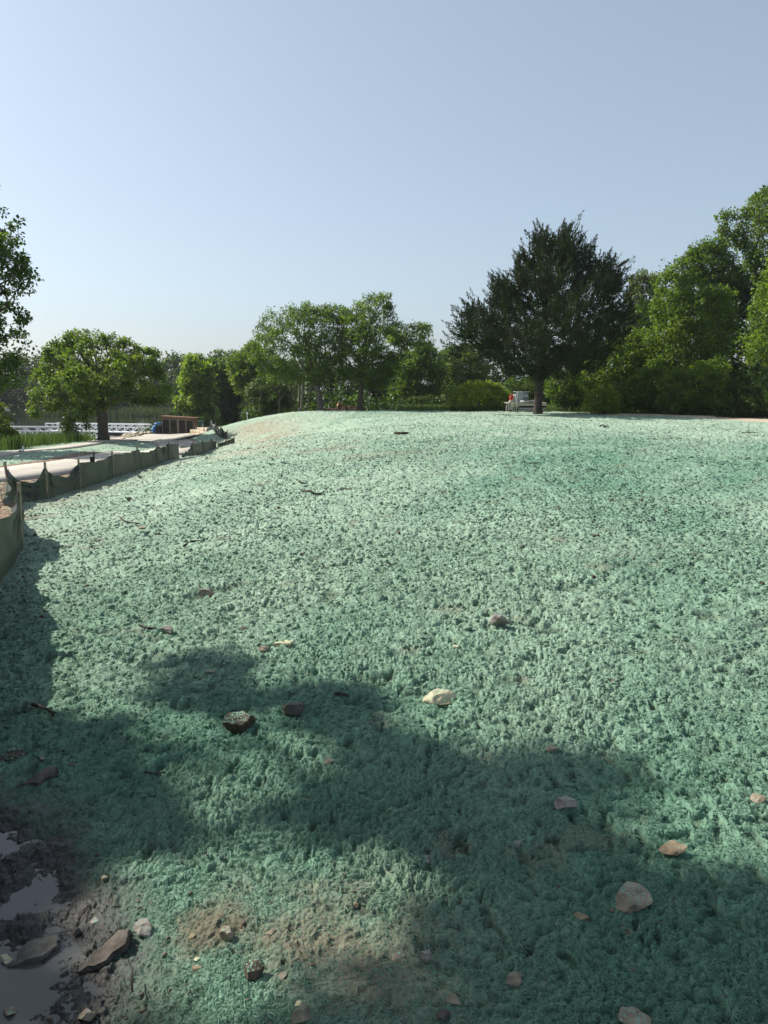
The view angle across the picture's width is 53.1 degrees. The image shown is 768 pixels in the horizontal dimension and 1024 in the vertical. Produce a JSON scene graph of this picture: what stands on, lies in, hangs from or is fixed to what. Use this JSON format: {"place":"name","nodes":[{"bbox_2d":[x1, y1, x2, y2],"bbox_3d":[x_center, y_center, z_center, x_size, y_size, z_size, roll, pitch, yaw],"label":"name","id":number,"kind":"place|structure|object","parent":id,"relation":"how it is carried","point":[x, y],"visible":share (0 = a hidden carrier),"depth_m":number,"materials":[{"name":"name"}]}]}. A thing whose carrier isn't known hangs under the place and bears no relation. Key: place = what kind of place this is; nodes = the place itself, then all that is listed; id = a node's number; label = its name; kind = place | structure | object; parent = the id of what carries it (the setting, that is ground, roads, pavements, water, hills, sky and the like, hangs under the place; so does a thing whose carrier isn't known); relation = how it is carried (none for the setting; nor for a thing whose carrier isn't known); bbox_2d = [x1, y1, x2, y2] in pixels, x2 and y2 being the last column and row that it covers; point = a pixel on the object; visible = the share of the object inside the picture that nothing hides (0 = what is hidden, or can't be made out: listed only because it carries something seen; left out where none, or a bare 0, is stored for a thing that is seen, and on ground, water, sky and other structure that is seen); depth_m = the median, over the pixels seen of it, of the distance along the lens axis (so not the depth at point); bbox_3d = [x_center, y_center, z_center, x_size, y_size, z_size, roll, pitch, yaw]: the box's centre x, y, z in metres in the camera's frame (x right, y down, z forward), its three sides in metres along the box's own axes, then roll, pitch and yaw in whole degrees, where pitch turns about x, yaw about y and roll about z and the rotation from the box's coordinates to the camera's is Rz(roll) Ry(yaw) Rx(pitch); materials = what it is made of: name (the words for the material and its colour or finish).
{"place":"outdoors","nodes":[
{"label":"outdoors","id":0,"kind":"place"},
{"bbox_2d":[0,482,31,508],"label":"gravel","id":1,"kind":"structure","parent":0,"point":[3,492],"depth_m":17.59,"materials":[{"name":"gravel"}]},
{"bbox_2d":[0,430,95,450],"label":"shore grass","id":2,"kind":"structure","parent":0,"point":[26,440],"depth_m":48.47,"materials":[{"name":"plant"}]},
{"bbox_2d":[0,440,148,456],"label":"sidewalk","id":3,"kind":"structure","parent":0,"point":[71,446],"depth_m":44.52,"materials":[{"name":"concrete"}]},
{"bbox_2d":[0,434,196,481],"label":"path","id":4,"kind":"structure","parent":0,"point":[34,470],"depth_m":25.81,"materials":[{"name":"concrete"}]},
{"bbox_2d":[1,416,200,436],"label":"lake","id":5,"kind":"structure","parent":0,"point":[25,421],"depth_m":129.60,"materials":[{"name":"black liquid"}]},
{"bbox_2d":[45,423,151,432],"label":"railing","id":6,"kind":"object","parent":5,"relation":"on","point":[124,427],"visible":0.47,"depth_m":86.12,"materials":[{"name":"metal"}]},
{"bbox_2d":[110,433,198,440],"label":"pavement","id":7,"kind":"structure","parent":0,"point":[171,437],"depth_m":66.54,"materials":[{"name":"concrete"}]},
{"bbox_2d":[0,389,767,1023],"bbox_3d":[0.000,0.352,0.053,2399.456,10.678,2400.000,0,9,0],"label":"ground","id":8,"kind":"structure","parent":0,"point":[16,869],"depth_m":3.82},
{"bbox_2d":[0,954,13,963],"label":"stone","id":9,"kind":"object","parent":8,"relation":"on","point":[6,959],"visible":1,"depth_m":2.31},
{"bbox_2d":[0,399,19,441],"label":"shore bush","id":10,"kind":"object","parent":8,"relation":"on","point":[6,429],"visible":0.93,"depth_m":43.40,"materials":[{"name":"green plant"}]},
{"bbox_2d":[3,1006,16,1015],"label":"stone","id":11,"kind":"object","parent":8,"relation":"on","point":[10,1010],"visible":1,"depth_m":2.12,"materials":[{"name":"stone"}]},
{"bbox_2d":[0,746,26,762],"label":"stone","id":12,"kind":"object","parent":8,"relation":"on","point":[15,753],"visible":0.77,"depth_m":3.59,"materials":[{"name":"stone"}]},
{"bbox_2d":[0,185,43,394],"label":"broadleaf tree","id":13,"kind":"object","parent":8,"relation":"on","point":[21,260],"visible":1,"depth_m":34.44,"materials":[{"name":"green plant"}]},
{"bbox_2d":[20,766,58,785],"bbox_3d":[-1.490,1.157,3.342,0.128,0.041,0.128,-7,15,1],"label":"stone slab","id":14,"kind":"object","parent":8,"relation":"on","point":[44,775],"depth_m":3.33,"materials":[{"name":"stone"}]},
{"bbox_2d":[31,702,56,715],"bbox_3d":[-1.818,1.054,4.108,0.253,0.023,0.032,7,11,40],"label":"stick","id":15,"kind":"object","parent":8,"relation":"on","point":[42,707],"visible":1,"depth_m":4.12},
{"bbox_2d":[1,426,97,438],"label":"gangway","id":16,"kind":"object","parent":8,"relation":"on","point":[24,428],"visible":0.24,"depth_m":66.97,"materials":[{"name":"paint"}]},
{"bbox_2d":[0,830,105,1023],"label":"puddle","id":17,"kind":"object","parent":8,"relation":"on","point":[27,992],"visible":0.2,"depth_m":2.28,"materials":[{"name":"grey liquid"}]},
{"bbox_2d":[7,934,60,967],"bbox_3d":[-1.064,1.343,2.345,0.136,0.033,0.102,-4,15,-5],"label":"stone slab","id":18,"kind":"object","parent":17,"relation":"on","point":[35,950],"depth_m":2.34,"materials":[{"name":"stone"}]},
{"bbox_2d":[72,927,81,936],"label":"stone","id":19,"kind":"object","parent":8,"relation":"on","point":[76,931],"visible":1,"depth_m":2.42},
{"bbox_2d":[0,780,168,1023],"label":"mud crumbs","id":20,"kind":"object","parent":8,"relation":"on","point":[164,954],"visible":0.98,"depth_m":2.48,"materials":[{"name":"soil"}]},
{"bbox_2d":[77,1008,95,1020],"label":"stone","id":21,"kind":"object","parent":8,"relation":"on","point":[86,1014],"visible":1,"depth_m":2.08,"materials":[{"name":"stone"}]},
{"bbox_2d":[0,440,178,582],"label":"silt fence","id":22,"kind":"object","parent":8,"relation":"on","point":[46,484],"visible":0.98,"depth_m":16.91,"materials":[{"name":"fabric"}]},
{"bbox_2d":[90,917,98,924],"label":"stone","id":23,"kind":"object","parent":8,"relation":"on","point":[94,921],"visible":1,"depth_m":2.47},
{"bbox_2d":[24,328,175,440],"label":"oak tree","id":24,"kind":"object","parent":8,"relation":"on","point":[71,380],"visible":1,"depth_m":53.31,"materials":[{"name":"green plant"}]},
{"bbox_2d":[77,928,133,974],"bbox_3d":[-0.836,1.328,2.312,0.130,0.040,0.128,-12,23,7],"label":"stone slab","id":25,"kind":"object","parent":8,"relation":"on","point":[117,943],"depth_m":2.31,"materials":[{"name":"stone"}]},
{"bbox_2d":[88,431,151,440],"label":"riprap","id":26,"kind":"object","parent":8,"relation":"on","point":[129,435],"visible":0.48,"depth_m":69.56,"materials":[{"name":"stone"}]},
{"bbox_2d":[11,405,242,416],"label":"reeds","id":27,"kind":"object","parent":8,"relation":"on","point":[127,411],"visible":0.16,"depth_m":163.59,"materials":[{"name":"green plant"}]},
{"bbox_2d":[130,967,136,992],"bbox_3d":[-0.701,1.305,2.147,0.016,0.006,0.097,-3,9,-21],"label":"stick","id":28,"kind":"object","parent":8,"relation":"on","point":[132,990],"visible":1,"depth_m":2.14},
{"bbox_2d":[0,339,276,409],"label":"woods","id":29,"kind":"object","parent":8,"relation":"on","point":[7,397],"visible":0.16,"depth_m":175.86,"materials":[{"name":"green plant"}]},
{"bbox_2d":[133,918,153,937],"bbox_3d":[-0.745,1.294,2.381,0.066,0.039,0.059,0,9,0],"label":"stone","id":30,"kind":"object","parent":8,"relation":"on","point":[143,927],"visible":0.98,"depth_m":2.37,"materials":[{"name":"stone"}]},
{"bbox_2d":[138,624,156,628],"bbox_3d":[-1.688,0.822,5.477,0.181,0.027,0.018,5,10,31],"label":"stick","id":31,"kind":"object","parent":8,"relation":"on","point":[140,625],"visible":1,"depth_m":5.47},
{"bbox_2d":[144,771,165,774],"bbox_3d":[-1.000,1.135,3.334,0.100,0.010,0.032,1,9,8],"label":"stick","id":32,"kind":"object","parent":8,"relation":"on","point":[155,773],"visible":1,"depth_m":3.33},
{"bbox_2d":[155,425,161,433],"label":"waste bin","id":33,"kind":"object","parent":8,"relation":"on","point":[158,428],"visible":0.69,"depth_m":72.91,"materials":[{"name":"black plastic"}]},
{"bbox_2d":[160,625,172,633],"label":"stone","id":34,"kind":"object","parent":8,"relation":"on","point":[167,629],"visible":0.98,"depth_m":5.31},
{"bbox_2d":[160,415,199,433],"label":"timber locker","id":35,"kind":"object","parent":8,"relation":"on","point":[178,425],"visible":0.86,"depth_m":73.57,"materials":[{"name":"brown wood"}]},
{"bbox_2d":[172,352,219,416],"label":"maple sapling","id":36,"kind":"object","parent":8,"relation":"on","point":[197,387],"visible":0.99,"depth_m":81.98,"materials":[{"name":"green plant"}]},
{"bbox_2d":[192,964,201,971],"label":"stone","id":37,"kind":"object","parent":8,"relation":"on","point":[196,967],"visible":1,"depth_m":2.21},
{"bbox_2d":[138,412,257,433],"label":"reeds","id":38,"kind":"object","parent":8,"relation":"on","point":[218,420],"visible":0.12,"depth_m":82.12,"materials":[{"name":"green plant"}]},
{"bbox_2d":[189,427,206,434],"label":"retaining wall","id":39,"kind":"structure","parent":8,"relation":"on","point":[199,430],"depth_m":68.25,"materials":[{"name":"stone"}]},
{"bbox_2d":[182,435,215,456],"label":"silt fence","id":40,"kind":"object","parent":8,"relation":"on","point":[202,446],"visible":0.9,"depth_m":41.16,"materials":[{"name":"fabric"}]},
{"bbox_2d":[198,421,204,426],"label":"dumpster","id":41,"kind":"object","parent":8,"relation":"on","point":[200,423],"visible":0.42,"depth_m":79.19,"materials":[{"name":"green metal"}]},
{"bbox_2d":[198,588,215,596],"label":"stone","id":42,"kind":"object","parent":8,"relation":"on","point":[203,592],"visible":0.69,"depth_m":6.33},
{"bbox_2d":[189,353,228,388],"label":"broadleaf tree","id":43,"kind":"object","parent":8,"relation":"on","point":[219,367],"visible":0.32,"depth_m":97.51,"materials":[{"name":"green plant"}]},
{"bbox_2d":[196,418,227,439],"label":"silt fence","id":44,"kind":"object","parent":8,"relation":"on","point":[221,433],"visible":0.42,"depth_m":53.07,"materials":[{"name":"fabric"}]},
{"bbox_2d":[217,436,234,446],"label":"silt fence","id":45,"kind":"object","parent":8,"relation":"on","point":[230,441],"visible":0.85,"depth_m":47.04,"materials":[{"name":"fabric"}]},
{"bbox_2d":[219,925,235,940],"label":"stone","id":46,"kind":"object","parent":8,"relation":"on","point":[226,932],"visible":1,"depth_m":2.31,"materials":[{"name":"stone"}]},
{"bbox_2d":[213,373,243,424],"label":"juniper tree","id":47,"kind":"object","parent":8,"relation":"on","point":[230,398],"visible":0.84,"depth_m":80.81,"materials":[{"name":"green plant"}]},
{"bbox_2d":[223,711,254,732],"bbox_3d":[-0.717,1.030,3.773,0.141,0.080,0.103,3,9,21],"label":"stone","id":48,"kind":"object","parent":8,"relation":"on","point":[240,722],"visible":0.98,"depth_m":3.75,"materials":[{"name":"stone"}]},
{"bbox_2d":[240,384,251,414],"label":"sapling","id":49,"kind":"object","parent":8,"relation":"on","point":[246,399],"visible":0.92,"depth_m":61.36,"materials":[{"name":"green plant"}]},
{"bbox_2d":[224,340,268,416],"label":"broadleaf tree","id":50,"kind":"object","parent":8,"relation":"on","point":[242,372],"visible":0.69,"depth_m":76.00,"materials":[{"name":"green plant"}]},
{"bbox_2d":[244,957,264,979],"bbox_3d":[-0.366,1.296,2.172,0.053,0.048,0.050,-5,10,-32],"label":"stone","id":51,"kind":"object","parent":8,"relation":"on","point":[254,968],"visible":1,"depth_m":2.16,"materials":[{"name":"stone"}]},
{"bbox_2d":[253,381,263,416],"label":"sapling","id":52,"kind":"object","parent":8,"relation":"on","point":[260,399],"visible":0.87,"depth_m":65.33,"materials":[{"name":"green plant"}]},
{"bbox_2d":[258,646,269,652],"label":"stone","id":53,"kind":"object","parent":8,"relation":"on","point":[264,649],"visible":1,"depth_m":4.89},
{"bbox_2d":[241,373,298,416],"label":"broadleaf tree","id":54,"kind":"object","parent":8,"relation":"on","point":[255,391],"visible":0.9,"depth_m":66.61,"materials":[{"name":"green plant"}]},
{"bbox_2d":[266,929,275,934],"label":"stone","id":55,"kind":"object","parent":8,"relation":"on","point":[271,932],"visible":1,"depth_m":2.33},
{"bbox_2d":[277,971,287,978],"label":"stone","id":56,"kind":"object","parent":8,"relation":"on","point":[283,974],"visible":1,"depth_m":2.17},
{"bbox_2d":[273,639,293,646],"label":"stone","id":57,"kind":"object","parent":8,"relation":"on","point":[287,642],"visible":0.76,"depth_m":5.00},
{"bbox_2d":[282,702,304,716],"bbox_3d":[-0.456,1.002,3.897,0.113,0.071,0.083,-3,9,-21],"label":"stone","id":58,"kind":"object","parent":8,"relation":"on","point":[293,709],"visible":1,"depth_m":3.87,"materials":[{"name":"stone"}]},
{"bbox_2d":[290,383,297,411],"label":"sapling","id":59,"kind":"object","parent":8,"relation":"on","point":[293,395],"visible":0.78,"depth_m":61.26,"materials":[{"name":"green plant"}]},
{"bbox_2d":[247,300,347,409],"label":"walnut tree","id":60,"kind":"object","parent":8,"relation":"on","point":[308,352],"visible":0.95,"depth_m":56.84,"materials":[{"name":"green plant"}]},
{"bbox_2d":[294,372,302,410],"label":"sapling","id":61,"kind":"object","parent":8,"relation":"on","point":[299,388],"visible":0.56,"depth_m":60.25,"materials":[{"name":"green plant"}]},
{"bbox_2d":[291,1003,310,1023],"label":"stone","id":62,"kind":"object","parent":8,"relation":"on","point":[301,1013],"visible":1,"depth_m":1.99,"materials":[{"name":"stone"}]},
{"bbox_2d":[300,382,306,410],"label":"sapling","id":63,"kind":"object","parent":8,"relation":"on","point":[301,403],"visible":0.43,"depth_m":61.24,"materials":[{"name":"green plant"}]},
{"bbox_2d":[301,490,323,494],"bbox_3d":[-1.093,-0.307,11.981,0.150,0.061,0.721,-5,10,-29],"label":"stick","id":64,"kind":"object","parent":8,"relation":"on","point":[315,493],"visible":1,"depth_m":11.85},
{"bbox_2d":[324,757,335,763],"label":"stone","id":65,"kind":"object","parent":8,"relation":"on","point":[328,760],"visible":1,"depth_m":3.38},
{"bbox_2d":[334,692,349,695],"bbox_3d":[-0.217,0.971,4.090,0.111,0.027,0.037,5,10,28],"label":"stick","id":66,"kind":"object","parent":8,"relation":"on","point":[340,693],"visible":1,"depth_m":4.08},
{"bbox_2d":[329,291,436,410],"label":"walnut tree","id":67,"kind":"object","parent":8,"relation":"on","point":[357,336],"visible":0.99,"depth_m":56.10,"materials":[{"name":"green plant"}]},
{"bbox_2d":[0,532,767,1023],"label":"mulch fibres","id":68,"kind":"object","parent":8,"relation":"on","point":[626,1002],"visible":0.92,"depth_m":2.97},
{"bbox_2d":[391,951,404,960],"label":"stone","id":69,"kind":"object","parent":8,"relation":"on","point":[396,956],"visible":1,"depth_m":2.22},
{"bbox_2d":[58,805,753,1023],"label":"soil crumbs","id":70,"kind":"object","parent":8,"relation":"on","point":[612,910],"visible":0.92,"depth_m":2.34,"materials":[{"name":"soil"}]},
{"bbox_2d":[386,344,448,404],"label":"broadleaf tree","id":71,"kind":"object","parent":8,"relation":"on","point":[410,382],"visible":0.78,"depth_m":69.91,"materials":[{"name":"green plant"}]},
{"bbox_2d":[393,394,447,408],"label":"shrub","id":72,"kind":"object","parent":8,"relation":"on","point":[430,399],"visible":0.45,"depth_m":64.77,"materials":[{"name":"green plant"}]},
{"bbox_2d":[417,949,431,962],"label":"stone","id":73,"kind":"object","parent":8,"relation":"on","point":[425,956],"visible":1,"depth_m":2.19,"materials":[{"name":"stone"}]},
{"bbox_2d":[422,855,430,864],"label":"stone","id":74,"kind":"object","parent":8,"relation":"on","point":[428,860],"visible":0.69,"depth_m":2.70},
{"bbox_2d":[423,688,455,704],"bbox_3d":[0.289,0.969,4.009,0.140,0.066,0.191,5,10,31],"label":"stone","id":75,"kind":"object","parent":8,"relation":"on","point":[436,696],"visible":1,"depth_m":3.98,"materials":[{"name":"stone"}]},
{"bbox_2d":[436,1009,449,1020],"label":"stone","id":76,"kind":"object","parent":8,"relation":"on","point":[442,1014],"visible":1,"depth_m":2.00,"materials":[{"name":"stone"}]},
{"bbox_2d":[445,992,461,1004],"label":"stone","id":77,"kind":"object","parent":8,"relation":"on","point":[452,998],"visible":1,"depth_m":2.05,"materials":[{"name":"stone"}]},
{"bbox_2d":[435,342,492,403],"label":"broadleaf tree","id":78,"kind":"object","parent":8,"relation":"on","point":[477,370],"visible":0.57,"depth_m":75.55,"materials":[{"name":"green plant"}]},
{"bbox_2d":[166,267,767,419],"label":"backing woods","id":79,"kind":"object","parent":8,"relation":"on","point":[384,400],"visible":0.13,"depth_m":69.63,"materials":[{"name":"green plant"}]},
{"bbox_2d":[445,379,510,410],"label":"round shrub","id":80,"kind":"object","parent":8,"relation":"on","point":[485,397],"visible":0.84,"depth_m":55.72,"materials":[{"name":"green plant"}]},
{"bbox_2d":[489,613,509,626],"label":"stone","id":81,"kind":"object","parent":8,"relation":"on","point":[496,619],"visible":0.98,"depth_m":5.06,"materials":[{"name":"stone"}]},
{"bbox_2d":[506,971,521,987],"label":"stone","id":82,"kind":"object","parent":8,"relation":"on","point":[514,978],"visible":1,"depth_m":2.11,"materials":[{"name":"stone"}]},
{"bbox_2d":[514,839,521,849],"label":"stone","id":83,"kind":"object","parent":8,"relation":"on","point":[519,841],"visible":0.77,"depth_m":2.78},
{"bbox_2d":[503,401,546,411],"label":"flatbed trailer","id":84,"kind":"object","parent":8,"relation":"on","point":[521,407],"visible":0.85,"depth_m":52.41,"materials":[{"name":"beige paint"}]},
{"bbox_2d":[502,375,551,404],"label":"shrub","id":85,"kind":"object","parent":8,"relation":"on","point":[529,387],"visible":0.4,"depth_m":62.45,"materials":[{"name":"green plant"}]},
{"bbox_2d":[440,210,639,413],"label":"juniper tree","id":86,"kind":"object","parent":8,"relation":"on","point":[535,335],"visible":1,"depth_m":47.49,"materials":[{"name":"green plant"}]},
{"bbox_2d":[546,744,556,751],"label":"stone","id":87,"kind":"object","parent":8,"relation":"on","point":[550,747],"visible":1,"depth_m":3.40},
{"bbox_2d":[543,370,587,410],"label":"shrub","id":88,"kind":"object","parent":8,"relation":"on","point":[560,396],"visible":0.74,"depth_m":54.72,"materials":[{"name":"green plant"}]},
{"bbox_2d":[553,795,577,809],"bbox_3d":[0.696,1.123,2.954,0.081,0.050,0.060,8,12,44],"label":"stone","id":89,"kind":"object","parent":8,"relation":"on","point":[564,802],"visible":1,"depth_m":2.94,"materials":[{"name":"stone"}]},
{"bbox_2d":[572,912,588,920],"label":"stone","id":90,"kind":"object","parent":8,"relation":"on","point":[580,916],"visible":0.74,"depth_m":2.36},
{"bbox_2d":[395,403,767,414],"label":"meadow grass","id":91,"kind":"structure","parent":8,"relation":"on","point":[433,407],"depth_m":55.85,"materials":[{"name":"plant"}]},
{"bbox_2d":[583,384,623,413],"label":"shrub","id":92,"kind":"object","parent":8,"relation":"on","point":[601,401],"visible":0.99,"depth_m":48.07,"materials":[{"name":"green plant"}]},
{"bbox_2d":[578,325,656,407],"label":"broadleaf tree","id":93,"kind":"object","parent":8,"relation":"on","point":[629,358],"visible":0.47,"depth_m":54.76,"materials":[{"name":"green plant"}]},
{"bbox_2d":[615,881,652,913],"bbox_3d":[0.797,1.224,2.429,0.098,0.046,0.131,7,11,40],"label":"stone","id":94,"kind":"object","parent":8,"relation":"on","point":[632,897],"visible":1,"depth_m":2.41,"materials":[{"name":"stone"}]},
{"bbox_2d":[618,1007,650,1023],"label":"stone","id":95,"kind":"object","parent":8,"relation":"on","point":[630,1015],"visible":1,"depth_m":1.98,"materials":[{"name":"stone"}]},
{"bbox_2d":[623,267,660,326],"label":"broadleaf tree","id":96,"kind":"object","parent":8,"relation":"on","point":[644,277],"visible":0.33,"depth_m":76.68,"materials":[{"name":"green plant"}]},
{"bbox_2d":[613,363,677,413],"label":"shrub","id":97,"kind":"object","parent":8,"relation":"on","point":[646,393],"visible":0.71,"depth_m":49.69,"materials":[{"name":"green plant"}]},
{"bbox_2d":[658,840,686,855],"bbox_3d":[1.012,1.185,2.690,0.087,0.033,0.072,-4,10,-27],"label":"stone","id":98,"kind":"object","parent":8,"relation":"on","point":[672,848],"visible":1,"depth_m":2.68,"materials":[{"name":"stone"}]},
{"bbox_2d":[638,255,743,403],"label":"broadleaf tree","id":99,"kind":"object","parent":8,"relation":"on","point":[684,326],"visible":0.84,"depth_m":52.59,"materials":[{"name":"green plant"}]},
{"bbox_2d":[651,353,740,414],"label":"shrub","id":100,"kind":"object","parent":8,"relation":"on","point":[684,393],"visible":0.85,"depth_m":47.70,"materials":[{"name":"green plant"}]},
{"bbox_2d":[681,233,754,346],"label":"broadleaf tree","id":101,"kind":"object","parent":8,"relation":"on","point":[711,254],"visible":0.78,"depth_m":60.84,"materials":[{"name":"green plant"}]},
{"bbox_2d":[712,354,767,417],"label":"shrub","id":102,"kind":"object","parent":8,"relation":"on","point":[729,397],"visible":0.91,"depth_m":43.88,"materials":[{"name":"green plant"}]},
{"bbox_2d":[713,185,767,288],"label":"broadleaf tree","id":103,"kind":"object","parent":8,"relation":"on","point":[755,252],"visible":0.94,"depth_m":52.08,"materials":[{"name":"green plant"}]},
{"bbox_2d":[736,257,767,373],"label":"broadleaf tree","id":104,"kind":"object","parent":8,"relation":"on","point":[758,344],"visible":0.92,"depth_m":45.31,"materials":[{"name":"green plant"}]},
{"bbox_2d":[750,793,766,803],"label":"stone","id":105,"kind":"object","parent":8,"relation":"on","point":[758,798],"visible":1,"depth_m":3.00,"materials":[{"name":"stone"}]},
{"bbox_2d":[0,0,767,389],"label":"sky","id":106,"kind":"structure","parent":0,"point":[179,173],"materials":[{"name":"blue"}]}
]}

